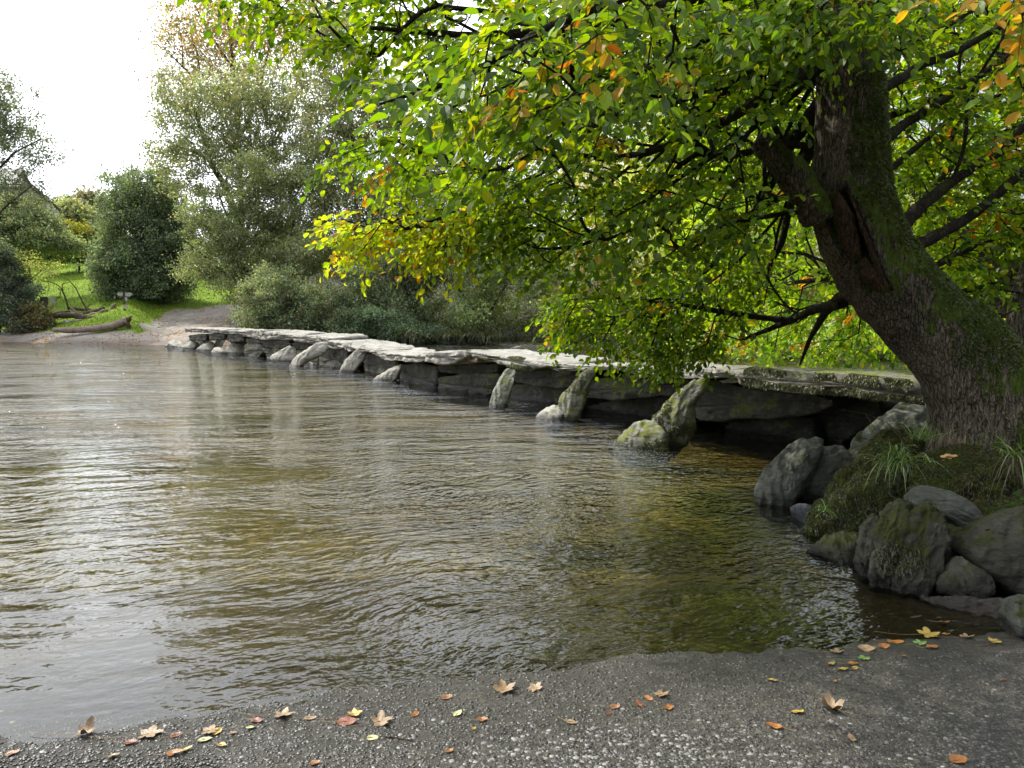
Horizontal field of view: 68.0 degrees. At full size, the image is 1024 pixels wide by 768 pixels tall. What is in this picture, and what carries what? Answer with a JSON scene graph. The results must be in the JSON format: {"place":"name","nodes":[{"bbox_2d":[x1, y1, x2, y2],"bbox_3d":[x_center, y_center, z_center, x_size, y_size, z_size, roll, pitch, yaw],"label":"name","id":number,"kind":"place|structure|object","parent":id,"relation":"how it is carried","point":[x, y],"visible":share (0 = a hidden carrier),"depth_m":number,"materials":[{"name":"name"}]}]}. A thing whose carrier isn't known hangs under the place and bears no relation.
{"place":"outdoors","nodes":[
{"label":"outdoors","id":0,"kind":"place"},
{"bbox_2d":[1,261,240,333],"bbox_3d":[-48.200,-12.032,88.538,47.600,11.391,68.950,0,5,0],"label":"lawn","id":1,"kind":"structure","parent":0,"point":[111,302],"depth_m":68.65,"materials":[{"name":"green plant"}]},
{"bbox_2d":[5,300,57,333],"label":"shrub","id":2,"kind":"object","parent":1,"relation":"on","point":[43,319],"visible":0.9,"depth_m":60.15,"materials":[{"name":"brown plant"}]},
{"bbox_2d":[4,248,67,285],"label":"sapling","id":3,"kind":"object","parent":1,"relation":"on","point":[28,266],"visible":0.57,"depth_m":62.29,"materials":[{"name":"green plant"}]},
{"bbox_2d":[0,188,91,276],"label":"shrub","id":4,"kind":"object","parent":1,"relation":"on","point":[53,236],"visible":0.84,"depth_m":69.85,"materials":[{"name":"green plant"}]},
{"bbox_2d":[52,312,92,318],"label":"driftwood log","id":5,"kind":"object","parent":1,"relation":"on","point":[76,315],"visible":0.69,"depth_m":61.36,"materials":[{"name":"wood"}]},
{"bbox_2d":[69,306,96,310],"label":"driftwood log","id":6,"kind":"object","parent":1,"relation":"on","point":[80,309],"visible":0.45,"depth_m":63.99,"materials":[{"name":"wood"}]},
{"bbox_2d":[44,281,69,309],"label":"bare branch","id":7,"kind":"object","parent":6,"relation":"attached to","point":[60,292],"visible":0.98,"depth_m":63.94,"materials":[{"name":"brown plant"}]},
{"bbox_2d":[53,316,131,332],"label":"driftwood log","id":8,"kind":"object","parent":1,"relation":"on","point":[121,322],"visible":1,"depth_m":55.96,"materials":[{"name":"wood"}]},
{"bbox_2d":[82,307,104,313],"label":"driftwood log","id":9,"kind":"object","parent":1,"relation":"on","point":[93,310],"visible":0.63,"depth_m":62.95,"materials":[{"name":"wood"}]},
{"bbox_2d":[1,276,246,349],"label":"leaf litter","id":10,"kind":"object","parent":1,"relation":"on","point":[129,331],"visible":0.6,"depth_m":55.47,"materials":[{"name":"plant"}]},
{"bbox_2d":[117,291,131,310],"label":"signpost","id":11,"kind":"object","parent":1,"relation":"on","point":[123,294],"visible":0.93,"depth_m":61.50,"materials":[{"name":"grey wood"}]},
{"bbox_2d":[72,154,213,303],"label":"shrub","id":12,"kind":"object","parent":1,"relation":"on","point":[134,261],"visible":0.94,"depth_m":66.45,"materials":[{"name":"green plant"}]},
{"bbox_2d":[0,304,250,351],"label":"gravel path","id":13,"kind":"structure","parent":0,"point":[209,315],"depth_m":57.30,"materials":[{"name":"gravel"}]},
{"bbox_2d":[0,342,1000,665],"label":"river water","id":14,"kind":"structure","parent":0,"point":[224,392],"depth_m":8.99,"materials":[{"name":"liquid"}]},
{"bbox_2d":[182,341,199,352],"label":"boulder","id":15,"kind":"object","parent":14,"relation":"in","point":[191,345],"visible":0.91,"depth_m":42.88,"materials":[{"name":"stone"}]},
{"bbox_2d":[196,341,216,354],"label":"boulder","id":16,"kind":"object","parent":14,"relation":"in","point":[208,346],"visible":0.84,"depth_m":40.28,"materials":[{"name":"stone"}]},
{"bbox_2d":[211,347,228,358],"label":"boulder","id":17,"kind":"object","parent":14,"relation":"in","point":[218,350],"visible":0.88,"depth_m":36.66,"materials":[{"name":"stone"}]},
{"bbox_2d":[225,342,246,356],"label":"leaning stone","id":18,"kind":"object","parent":14,"relation":"on","point":[235,348],"visible":0.61,"depth_m":36.52,"materials":[{"name":"stone"}]},
{"bbox_2d":[270,346,296,365],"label":"leaning stone","id":19,"kind":"object","parent":14,"relation":"in","point":[286,354],"visible":0.9,"depth_m":28.98,"materials":[{"name":"stone"}]},
{"bbox_2d":[287,342,328,372],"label":"leaning stone","id":20,"kind":"object","parent":14,"relation":"on","point":[309,354],"visible":0.98,"depth_m":25.75,"materials":[{"name":"stone"}]},
{"bbox_2d":[338,345,367,377],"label":"leaning stone","id":21,"kind":"object","parent":14,"relation":"in","point":[353,362],"visible":0.91,"depth_m":22.72,"materials":[{"name":"stone"}]},
{"bbox_2d":[370,364,401,386],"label":"leaning stone","id":22,"kind":"object","parent":14,"relation":"on","point":[392,374],"visible":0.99,"depth_m":19.50,"materials":[{"name":"stone"}]},
{"bbox_2d":[489,368,515,413],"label":"leaning stone","id":23,"kind":"object","parent":14,"relation":"on","point":[501,394],"visible":0.98,"depth_m":13.62,"materials":[{"name":"stone"}]},
{"bbox_2d":[535,405,563,433],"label":"boulder","id":24,"kind":"object","parent":14,"relation":"in","point":[553,413],"visible":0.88,"depth_m":11.79,"materials":[{"name":"stone"}]},
{"bbox_2d":[537,345,615,354],"bbox_3d":[3.396,-1.760,39.982,4.158,0.576,0.494,0,5,0],"label":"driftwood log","id":25,"kind":"object","parent":14,"relation":"in","point":[550,348],"visible":0.2,"depth_m":39.80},
{"bbox_2d":[558,368,595,428],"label":"leaning stone","id":26,"kind":"object","parent":14,"relation":"on","point":[573,399],"visible":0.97,"depth_m":11.71,"materials":[{"name":"stone"}]},
{"bbox_2d":[651,378,707,458],"bbox_3d":[2.064,0.437,9.396,0.694,1.015,0.382,1,5,12],"label":"leaning stone","id":27,"kind":"object","parent":14,"relation":"on","point":[673,417],"visible":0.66,"depth_m":9.31,"materials":[{"name":"stone"}]},
{"bbox_2d":[0,261,1023,591],"bbox_3d":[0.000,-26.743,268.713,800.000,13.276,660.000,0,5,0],"label":"river bed","id":28,"kind":"object","parent":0,"point":[408,553],"visible":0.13,"depth_m":7.50,"materials":[{"name":"liquid"}]},
{"bbox_2d":[0,235,57,333],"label":"shrub","id":29,"kind":"object","parent":28,"relation":"on","point":[15,289],"visible":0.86,"depth_m":60.35,"materials":[{"name":"green plant"}]},
{"bbox_2d":[0,168,61,260],"bbox_3d":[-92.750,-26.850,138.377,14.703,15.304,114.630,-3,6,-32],"label":"house","id":30,"kind":"structure","parent":28,"relation":"on","point":[33,190],"depth_m":94.41,"materials":[{"name":"beige stone"}]},
{"bbox_2d":[0,52,74,226],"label":"riverside tree","id":31,"kind":"object","parent":28,"relation":"on","point":[17,128],"visible":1,"depth_m":61.97,"materials":[{"name":"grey plant"}]},
{"bbox_2d":[53,193,97,225],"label":"skyline tree","id":32,"kind":"object","parent":28,"relation":"on","point":[75,210],"visible":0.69,"depth_m":146.29,"materials":[{"name":"green plant"}]},
{"bbox_2d":[21,216,131,272],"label":"hedge","id":33,"kind":"object","parent":28,"relation":"on","point":[80,228],"visible":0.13,"depth_m":83.87,"materials":[{"name":"green plant"}]},
{"bbox_2d":[72,184,105,216],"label":"skyline tree","id":34,"kind":"object","parent":28,"relation":"on","point":[88,195],"visible":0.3,"depth_m":151.26,"materials":[{"name":"grey plant"}]},
{"bbox_2d":[164,339,183,352],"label":"boulder","id":35,"kind":"object","parent":28,"relation":"on","point":[173,343],"visible":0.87,"depth_m":46.70,"materials":[{"name":"stone"}]},
{"bbox_2d":[134,49,330,300],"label":"riverside tree","id":36,"kind":"object","parent":28,"relation":"on","point":[230,104],"visible":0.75,"depth_m":60.87,"materials":[{"name":"green plant"}]},
{"bbox_2d":[119,0,373,291],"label":"tall tree","id":37,"kind":"object","parent":28,"relation":"on","point":[232,43],"visible":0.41,"depth_m":72.17,"materials":[{"name":"green plant"}]},
{"bbox_2d":[158,131,364,315],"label":"riverside tree","id":38,"kind":"object","parent":28,"relation":"on","point":[217,225],"visible":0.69,"depth_m":58.42,"materials":[{"name":"green plant"}]},
{"bbox_2d":[225,252,363,333],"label":"shrub","id":39,"kind":"object","parent":28,"relation":"on","point":[284,301],"visible":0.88,"depth_m":52.15,"materials":[{"name":"green plant"}]},
{"bbox_2d":[267,0,486,304],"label":"riverside tree","id":40,"kind":"object","parent":28,"relation":"on","point":[343,130],"visible":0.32,"depth_m":57.20,"materials":[{"name":"green plant"}]},
{"bbox_2d":[316,304,451,344],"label":"shrub","id":41,"kind":"object","parent":28,"relation":"on","point":[376,323],"visible":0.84,"depth_m":52.25,"materials":[{"name":"green plant"}]},
{"bbox_2d":[193,218,586,276],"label":"shrub","id":42,"kind":"object","parent":28,"relation":"on","point":[313,255],"visible":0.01,"depth_m":89.46,"materials":[{"name":"green plant"}]},
{"bbox_2d":[327,191,470,324],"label":"riverside tree","id":43,"kind":"object","parent":28,"relation":"on","point":[414,305],"visible":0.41,"depth_m":54.20,"materials":[{"name":"green plant"}]},
{"bbox_2d":[390,330,442,343],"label":"grass clump","id":44,"kind":"object","parent":28,"relation":"on","point":[405,336],"visible":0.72,"depth_m":51.79,"materials":[{"name":"plant"}]},
{"bbox_2d":[423,327,486,343],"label":"grass clump","id":45,"kind":"object","parent":28,"relation":"on","point":[448,334],"visible":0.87,"depth_m":51.81,"materials":[{"name":"plant"}]},
{"bbox_2d":[457,328,514,347],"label":"grass clump","id":46,"kind":"object","parent":28,"relation":"on","point":[483,334],"visible":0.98,"depth_m":51.54,"materials":[{"name":"plant"}]},
{"bbox_2d":[426,190,583,341],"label":"riverside tree","id":47,"kind":"object","parent":28,"relation":"on","point":[477,306],"visible":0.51,"depth_m":52.82,"materials":[{"name":"green plant"}]},
{"bbox_2d":[0,566,1023,767],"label":"concrete ramp","id":48,"kind":"structure","parent":28,"relation":"on","point":[83,656],"depth_m":3.48,"materials":[{"name":"concrete"}]},
{"bbox_2d":[32,716,98,735],"bbox_3d":[-1.656,1.267,2.802,0.253,0.044,0.089,0,5,0],"label":"fallen leaf","id":49,"kind":"object","parent":48,"relation":"on","point":[87,727],"visible":1,"depth_m":2.82,"materials":[{"name":"plant"}]},
{"bbox_2d":[88,725,163,737],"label":"fallen leaf","id":50,"kind":"object","parent":48,"relation":"on","point":[151,731],"visible":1,"depth_m":2.80,"materials":[{"name":"plant"}]},
{"bbox_2d":[150,748,182,755],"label":"fallen leaf","id":51,"kind":"object","parent":48,"relation":"on","point":[172,752],"visible":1,"depth_m":2.65,"materials":[{"name":"plant"}]},
{"bbox_2d":[162,724,215,733],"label":"fallen leaf","id":52,"kind":"object","parent":48,"relation":"on","point":[209,729],"visible":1,"depth_m":2.81,"materials":[{"name":"plant"}]},
{"bbox_2d":[235,707,292,716],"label":"fallen leaf","id":53,"kind":"object","parent":48,"relation":"on","point":[284,712],"visible":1,"depth_m":2.93,"materials":[{"name":"plant"}]},
{"bbox_2d":[321,716,356,724],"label":"fallen leaf","id":54,"kind":"object","parent":48,"relation":"on","point":[346,720],"visible":1,"depth_m":2.86,"materials":[{"name":"plant"}]},
{"bbox_2d":[329,707,361,718],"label":"fallen leaf","id":55,"kind":"object","parent":48,"relation":"on","point":[355,712],"visible":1,"depth_m":2.93,"materials":[{"name":"plant"}]},
{"bbox_2d":[329,710,392,726],"bbox_3d":[-0.574,1.261,2.861,0.247,0.023,0.087,0,5,0],"label":"fallen leaf","id":56,"kind":"object","parent":48,"relation":"on","point":[380,719],"visible":1,"depth_m":2.87,"materials":[{"name":"plant"}]},
{"bbox_2d":[357,735,377,739],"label":"fallen leaf","id":57,"kind":"object","parent":48,"relation":"on","point":[370,737],"visible":1,"depth_m":2.73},
{"bbox_2d":[379,735,418,741],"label":"twig","id":58,"kind":"object","parent":48,"relation":"on","point":[397,738],"visible":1,"depth_m":2.73,"materials":[{"name":"wood"}]},
{"bbox_2d":[430,694,452,698],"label":"fallen leaf","id":59,"kind":"object","parent":48,"relation":"on","point":[445,696],"visible":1,"depth_m":3.05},
{"bbox_2d":[449,679,515,699],"bbox_3d":[-0.120,1.247,3.099,0.289,0.024,0.100,-1,5,-16],"label":"fallen leaf","id":60,"kind":"object","parent":48,"relation":"on","point":[502,687],"visible":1,"depth_m":3.13,"materials":[{"name":"plant"}]},
{"bbox_2d":[527,682,544,702],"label":"fallen leaf","id":61,"kind":"object","parent":48,"relation":"on","point":[533,687],"visible":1,"depth_m":3.12,"materials":[{"name":"plant"}]},
{"bbox_2d":[630,690,667,697],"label":"fallen leaf","id":62,"kind":"object","parent":48,"relation":"on","point":[660,693],"visible":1,"depth_m":3.06,"materials":[{"name":"plant"}]},
{"bbox_2d":[766,722,794,730],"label":"fallen leaf","id":63,"kind":"object","parent":48,"relation":"on","point":[773,725],"visible":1,"depth_m":2.78,"materials":[{"name":"plant"}]},
{"bbox_2d":[818,691,871,719],"bbox_3d":[1.293,1.222,2.835,0.109,0.064,0.329,-4,6,-40],"label":"fallen leaf","id":64,"kind":"object","parent":48,"relation":"on","point":[828,700],"visible":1,"depth_m":2.93,"materials":[{"name":"plant"}]},
{"bbox_2d":[844,644,874,651],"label":"fallen leaf","id":65,"kind":"object","parent":48,"relation":"on","point":[865,647],"visible":1,"depth_m":3.52,"materials":[{"name":"plant"}]},
{"bbox_2d":[853,514,879,585],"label":"bank rock","id":66,"kind":"object","parent":48,"relation":"on","point":[865,548],"visible":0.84,"depth_m":4.55,"materials":[{"name":"grey stone"}]},
{"bbox_2d":[872,639,903,643],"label":"fallen leaf","id":67,"kind":"object","parent":48,"relation":"on","point":[895,641],"visible":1,"depth_m":3.60,"materials":[{"name":"plant"}]},
{"bbox_2d":[875,627,939,637],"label":"fallen leaf","id":68,"kind":"object","parent":48,"relation":"on","point":[927,632],"visible":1,"depth_m":3.69,"materials":[{"name":"plant"}]},
{"bbox_2d":[888,639,926,644],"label":"fallen leaf","id":69,"kind":"object","parent":48,"relation":"on","point":[919,642],"visible":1,"depth_m":3.59,"materials":[{"name":"plant"}]},
{"bbox_2d":[935,754,966,762],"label":"fallen leaf","id":70,"kind":"object","parent":48,"relation":"on","point":[954,758],"visible":1,"depth_m":2.54,"materials":[{"name":"plant"}]},
{"bbox_2d":[999,594,1023,638],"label":"bank rock","id":71,"kind":"object","parent":48,"relation":"on","point":[1011,611],"visible":0.98,"depth_m":3.66,"materials":[{"name":"stone"}]},
{"bbox_2d":[184,327,924,455],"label":"clapper bridge","id":72,"kind":"structure","parent":28,"relation":"on","point":[805,403],"depth_m":12.11,"materials":[{"name":"stone"}]},
{"bbox_2d":[260,279,854,344],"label":"undergrowth","id":73,"kind":"object","parent":28,"relation":"on","point":[519,322],"visible":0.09,"depth_m":56.20,"materials":[{"name":"green plant"}]},
{"bbox_2d":[409,23,764,282],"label":"riverside tree","id":74,"kind":"object","parent":28,"relation":"on","point":[510,151],"visible":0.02,"depth_m":67.72,"materials":[{"name":"green plant"}]},
{"bbox_2d":[532,146,684,337],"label":"riverside tree","id":75,"kind":"object","parent":28,"relation":"on","point":[597,284],"visible":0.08,"depth_m":50.84,"materials":[{"name":"green plant"}]},
{"bbox_2d":[608,420,669,466],"bbox_3d":[1.575,0.749,9.340,0.734,0.595,0.662,0,5,0],"label":"boulder","id":76,"kind":"object","parent":28,"relation":"on","point":[648,435],"visible":0.91,"depth_m":9.21,"materials":[{"name":"stone"}]},
{"bbox_2d":[665,319,905,366],"bbox_3d":[11.589,-1.789,30.879,12.495,2.407,5.065,0,5,0],"label":"shrub","id":77,"kind":"object","parent":28,"relation":"on","point":[867,351],"visible":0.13,"depth_m":30.27,"materials":[{"name":"green plant"}]},
{"bbox_2d":[754,437,823,522],"bbox_3d":[2.398,0.834,6.532,0.728,0.757,0.426,-2,5,-28],"label":"bank rock","id":78,"kind":"object","parent":28,"relation":"on","point":[789,472],"visible":0.98,"depth_m":6.36,"materials":[{"name":"stone"}]},
{"bbox_2d":[790,503,810,530],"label":"bank rock","id":79,"kind":"object","parent":28,"relation":"on","point":[798,511],"visible":0.56,"depth_m":5.83,"materials":[{"name":"stone"}]},
{"bbox_2d":[603,101,1023,356],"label":"riverside tree","id":80,"kind":"object","parent":28,"relation":"on","point":[806,292],"visible":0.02,"depth_m":37.86,"materials":[{"name":"green plant"}]},
{"bbox_2d":[799,445,852,505],"bbox_3d":[2.776,0.878,6.722,0.463,0.684,0.629,3,6,33],"label":"bank rock","id":81,"kind":"object","parent":28,"relation":"on","point":[834,458],"visible":0.48,"depth_m":6.53,"materials":[{"name":"stone"}]},
{"bbox_2d":[805,530,858,573],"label":"bank rock","id":82,"kind":"object","parent":28,"relation":"on","point":[836,549],"visible":0.75,"depth_m":4.92,"materials":[{"name":"grey stone"}]},
{"bbox_2d":[647,0,1023,370],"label":"beech tree","id":83,"kind":"object","parent":28,"relation":"on","point":[850,325],"visible":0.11,"depth_m":10.41,"materials":[{"name":"green plant"}]},
{"bbox_2d":[798,459,907,549],"bbox_3d":[2.622,1.038,5.790,1.059,0.984,0.982,0,5,0],"label":"moss hummock","id":84,"kind":"object","parent":28,"relation":"on","point":[859,507],"visible":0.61,"depth_m":5.42,"materials":[{"name":"green plant"}]},
{"bbox_2d":[809,500,839,517],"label":"grass tuft","id":85,"kind":"object","parent":84,"relation":"on","point":[823,509],"visible":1,"depth_m":5.18,"materials":[{"name":"plant"}]},
{"bbox_2d":[849,441,951,490],"bbox_3d":[2.559,0.511,5.060,0.624,0.346,0.636,0,5,0],"label":"grass tuft","id":86,"kind":"object","parent":84,"relation":"on","point":[899,457],"visible":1,"depth_m":5.00,"materials":[{"name":"plant"}]},
{"bbox_2d":[822,427,925,497],"bbox_3d":[2.894,0.782,6.145,1.124,0.858,0.643,-2,5,-25],"label":"moss hummock","id":87,"kind":"object","parent":28,"relation":"on","point":[840,479],"visible":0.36,"depth_m":6.02,"materials":[{"name":"green plant"}]},
{"bbox_2d":[850,402,927,448],"bbox_3d":[3.693,0.691,7.274,1.069,0.992,0.795,0,5,0],"label":"bank rock","id":88,"kind":"object","parent":28,"relation":"on","point":[898,415],"visible":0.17,"depth_m":7.27,"materials":[{"name":"stone"}]},
{"bbox_2d":[867,498,915,592],"bbox_3d":[2.259,0.986,4.501,0.239,0.646,0.542,4,6,40],"label":"bank rock","id":89,"kind":"object","parent":28,"relation":"on","point":[889,531],"visible":0.78,"depth_m":4.34,"materials":[{"name":"grey stone"}]},
{"bbox_2d":[885,501,951,599],"bbox_3d":[2.370,1.001,4.491,0.397,0.664,0.621,2,5,27],"label":"bank rock","id":90,"kind":"object","parent":28,"relation":"on","point":[919,568],"visible":0.77,"depth_m":4.26,"materials":[{"name":"grey stone"}]},
{"bbox_2d":[944,523,962,564],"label":"bank rock","id":91,"kind":"object","parent":28,"relation":"on","point":[949,555],"visible":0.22,"depth_m":4.49,"materials":[{"name":"brown stone"}]},
{"bbox_2d":[919,595,1002,619],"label":"bank rock","id":92,"kind":"object","parent":28,"relation":"on","point":[986,608],"visible":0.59,"depth_m":4.01,"materials":[{"name":"stone"}]},
{"bbox_2d":[932,556,995,598],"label":"bank rock","id":93,"kind":"object","parent":28,"relation":"on","point":[960,576],"visible":0.91,"depth_m":4.14,"materials":[{"name":"grey stone"}]},
{"bbox_2d":[905,443,1023,501],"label":"moss hummock","id":94,"kind":"object","parent":28,"relation":"on","point":[969,471],"visible":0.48,"depth_m":5.23,"materials":[{"name":"green plant"}]},
{"bbox_2d":[176,0,1023,459],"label":"beech tree","id":95,"kind":"object","parent":94,"relation":"on","point":[948,342],"visible":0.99,"depth_m":5.58,"materials":[{"name":"green plant"}]},
{"bbox_2d":[995,489,1023,509],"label":"leafy sprig","id":96,"kind":"object","parent":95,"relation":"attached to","point":[1015,503],"visible":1,"depth_m":3.94,"materials":[{"name":"green plant"}]},
{"bbox_2d":[838,409,911,455],"bbox_3d":[2.730,0.406,5.652,0.624,0.442,0.008,0,5,0],"label":"bramble","id":97,"kind":"object","parent":94,"relation":"on","point":[885,422],"visible":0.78,"depth_m":5.64,"materials":[{"name":"plant"}]},
{"bbox_2d":[903,417,969,441],"bbox_3d":[2.998,0.309,5.389,0.564,0.182,0.444,0,5,0],"label":"grass tuft","id":98,"kind":"object","parent":94,"relation":"on","point":[924,435],"visible":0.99,"depth_m":5.38,"materials":[{"name":"plant"}]},
{"bbox_2d":[940,453,957,458],"bbox_3d":[2.736,0.451,4.753,0.105,0.032,0.040,0,5,0],"label":"mushroom cluster","id":99,"kind":"object","parent":94,"relation":"on","point":[948,455],"visible":1,"depth_m":4.74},
{"bbox_2d":[939,429,976,443],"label":"dry rootlets","id":100,"kind":"object","parent":94,"relation":"on","point":[955,437],"visible":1,"depth_m":5.10,"materials":[{"name":"brown plant"}]},
{"bbox_2d":[963,433,1023,495],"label":"grass tuft","id":101,"kind":"object","parent":94,"relation":"on","point":[1010,463],"visible":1,"depth_m":4.91,"materials":[{"name":"plant"}]},
{"bbox_2d":[950,506,1023,595],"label":"bank rock","id":102,"kind":"object","parent":28,"relation":"on","point":[996,551],"visible":0.93,"depth_m":4.16,"materials":[{"name":"grey stone"}]},
{"bbox_2d":[972,495,1023,515],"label":"moss hummock","id":103,"kind":"object","parent":28,"relation":"on","point":[986,507],"visible":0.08,"depth_m":4.76,"materials":[{"name":"green plant"}]},
{"bbox_2d":[0,649,1023,767],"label":"embedded gravel","id":104,"kind":"structure","parent":0,"point":[380,757],"depth_m":2.78,"materials":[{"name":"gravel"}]},
{"bbox_2d":[0,0,1023,268],"label":"sky","id":105,"kind":"structure","parent":0,"point":[79,51],"materials":[{"name":"white"}]},
{"bbox_3d":[2.753,1.157,4.938,0.661,0.734,0.729,0,5,0],"label":"moss hummock","id":106,"kind":"object","parent":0,"visible":0},
{"bbox_2d":[904,485,982,528],"bbox_3d":[2.685,0.791,4.726,0.425,0.328,0.309,0,5,0],"label":"bank rock","id":107,"kind":"object","parent":106,"relation":"on","point":[957,510],"visible":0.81,"depth_m":4.62,"materials":[{"name":"stone"}]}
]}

